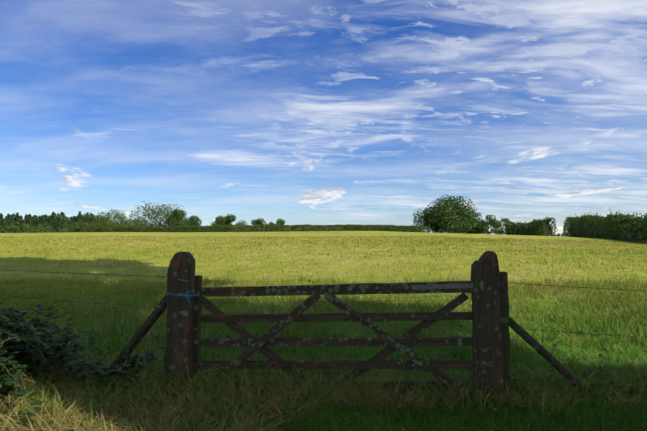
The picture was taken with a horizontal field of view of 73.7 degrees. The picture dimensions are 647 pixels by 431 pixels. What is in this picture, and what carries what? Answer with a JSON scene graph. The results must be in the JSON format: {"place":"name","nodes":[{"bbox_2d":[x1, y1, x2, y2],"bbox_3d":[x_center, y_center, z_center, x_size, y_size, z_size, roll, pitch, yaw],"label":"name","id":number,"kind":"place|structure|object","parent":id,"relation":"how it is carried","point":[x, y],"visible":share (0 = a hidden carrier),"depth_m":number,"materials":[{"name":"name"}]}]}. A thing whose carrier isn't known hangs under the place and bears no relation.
{"place":"outdoors","nodes":[
{"label":"outdoors","id":0,"kind":"place"},
{"bbox_2d":[0,231,646,430],"bbox_3d":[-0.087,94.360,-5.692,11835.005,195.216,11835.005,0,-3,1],"label":"ground","id":1,"kind":"structure","parent":0,"point":[150,269],"depth_m":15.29,"materials":[{"name":"green plant"}]},
{"bbox_2d":[4,223,34,232],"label":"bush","id":2,"kind":"object","parent":1,"relation":"on","point":[11,228],"visible":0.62,"depth_m":206.12,"materials":[{"name":"green plant"}]},
{"bbox_2d":[30,224,61,232],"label":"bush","id":3,"kind":"object","parent":1,"relation":"on","point":[41,228],"visible":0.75,"depth_m":202.76,"materials":[{"name":"green plant"}]},
{"bbox_2d":[0,211,92,232],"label":"trees","id":4,"kind":"object","parent":1,"relation":"on","point":[60,221],"visible":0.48,"depth_m":237.66,"materials":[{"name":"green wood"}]},
{"bbox_2d":[61,222,90,232],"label":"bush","id":5,"kind":"object","parent":1,"relation":"on","point":[70,226],"visible":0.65,"depth_m":199.12,"materials":[{"name":"green plant"}]},
{"bbox_2d":[0,303,157,422],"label":"bramble","id":6,"kind":"object","parent":1,"relation":"on","point":[15,354],"visible":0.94,"depth_m":4.51,"materials":[{"name":"green plant"}]},
{"bbox_2d":[76,212,99,231],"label":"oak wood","id":7,"kind":"object","parent":1,"relation":"on","point":[90,218],"visible":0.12,"depth_m":203.67,"materials":[{"name":"green plant"}]},
{"bbox_2d":[84,209,131,231],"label":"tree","id":8,"kind":"object","parent":1,"relation":"on","point":[104,223],"visible":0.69,"depth_m":194.06,"materials":[{"name":"green plant"}]},
{"bbox_2d":[124,201,185,226],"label":"ash tree","id":9,"kind":"object","parent":1,"relation":"on","point":[153,212],"visible":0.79,"depth_m":164.83,"materials":[{"name":"green plant"}]},
{"bbox_2d":[166,209,201,226],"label":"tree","id":10,"kind":"object","parent":1,"relation":"on","point":[194,220],"visible":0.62,"depth_m":168.06,"materials":[{"name":"green plant"}]},
{"bbox_2d":[211,214,247,226],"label":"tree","id":11,"kind":"object","parent":1,"relation":"on","point":[225,220],"visible":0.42,"depth_m":171.49,"materials":[{"name":"green plant"}]},
{"bbox_2d":[251,218,265,224],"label":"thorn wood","id":12,"kind":"object","parent":1,"relation":"on","point":[259,222],"visible":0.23,"depth_m":174.89,"materials":[{"name":"green plant"}]},
{"bbox_2d":[108,224,424,231],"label":"clipped hedge","id":13,"kind":"object","parent":1,"relation":"on","point":[271,228],"visible":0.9,"depth_m":138.62,"materials":[{"name":"green plant"}]},
{"bbox_2d":[268,218,284,224],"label":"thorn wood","id":14,"kind":"object","parent":1,"relation":"on","point":[280,221],"visible":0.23,"depth_m":174.90,"materials":[{"name":"green plant"}]},
{"bbox_2d":[233,225,340,233],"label":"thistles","id":15,"kind":"object","parent":1,"relation":"on","point":[283,228],"visible":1,"depth_m":69.88,"materials":[{"name":"green plant"}]},
{"bbox_2d":[193,275,473,391],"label":"field gate","id":16,"kind":"structure","parent":1,"relation":"on","point":[329,292],"depth_m":4.62,"materials":[{"name":"brown wood"}]},
{"bbox_2d":[201,293,459,350],"bbox_3d":[0.025,1.165,4.699,2.859,0.684,0.002,0,-3,5],"label":"rabbit netting","id":17,"kind":"object","parent":16,"relation":"attached to","point":[329,312],"visible":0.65,"depth_m":4.71,"materials":[{"name":"metal"}]},
{"bbox_2d":[178,279,482,289],"bbox_3d":[0.059,0.728,4.535,3.208,0.112,0.075,0,-3,1],"label":"gate ironwork","id":18,"kind":"object","parent":16,"relation":"attached to","point":[442,286],"visible":0.98,"depth_m":4.52,"materials":[{"name":"grey metal"}]},
{"bbox_2d":[164,251,510,400],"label":"gate posts","id":19,"kind":"object","parent":1,"relation":"on","point":[490,334],"visible":0.71,"depth_m":4.51,"materials":[{"name":"brown wood"}]},
{"bbox_2d":[166,291,198,305],"bbox_3d":[-1.524,0.895,4.685,0.339,0.186,0.279,0,-3,1],"label":"baler twine","id":20,"kind":"object","parent":19,"relation":"attached to","point":[187,297],"visible":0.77,"depth_m":4.57,"materials":[{"name":"blue plastic"}]},
{"bbox_2d":[106,294,596,397],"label":"diagonal braces","id":21,"kind":"object","parent":1,"relation":"on","point":[159,310],"visible":0.62,"depth_m":4.52,"materials":[{"name":"brown wood"}]},
{"bbox_2d":[105,309,613,400],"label":"nettles and docks","id":22,"kind":"object","parent":1,"relation":"on","point":[455,355],"visible":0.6,"depth_m":4.68,"materials":[{"name":"green plant"}]},
{"bbox_2d":[162,393,644,430],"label":"fallen leaves","id":23,"kind":"object","parent":1,"relation":"on","point":[406,423],"visible":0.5,"depth_m":3.99,"materials":[{"name":"brown plant"}]},
{"bbox_2d":[412,194,482,233],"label":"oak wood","id":24,"kind":"object","parent":1,"relation":"on","point":[450,215],"visible":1,"depth_m":145.34,"materials":[{"name":"green plant"}]},
{"bbox_2d":[465,219,485,233],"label":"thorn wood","id":25,"kind":"object","parent":1,"relation":"on","point":[471,231],"visible":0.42,"depth_m":148.63,"materials":[{"name":"green plant"}]},
{"bbox_2d":[475,214,504,234],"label":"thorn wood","id":26,"kind":"object","parent":1,"relation":"on","point":[494,223],"visible":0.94,"depth_m":146.10,"materials":[{"name":"green plant"}]},
{"bbox_2d":[549,227,567,235],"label":"livestock trailer","id":27,"kind":"object","parent":1,"relation":"on","point":[559,231],"visible":0.62,"depth_m":98.99,"materials":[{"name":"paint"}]},
{"bbox_2d":[499,209,646,242],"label":"boundary hedge","id":28,"kind":"object","parent":1,"relation":"on","point":[622,227],"visible":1,"depth_m":66.47,"materials":[{"name":"green plant"}]},
{"bbox_2d":[0,0,646,236],"label":"sky","id":29,"kind":"structure","parent":0,"point":[311,112],"materials":[{"name":"blue"}]},
{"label":"fence posts","id":30,"kind":"object","parent":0,"visible":0},
{"bbox_2d":[0,269,646,388],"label":"wire fence","id":31,"kind":"object","parent":30,"relation":"attached to","point":[599,334],"visible":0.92,"depth_m":4.53,"materials":[{"name":"grey metal"}]}
]}

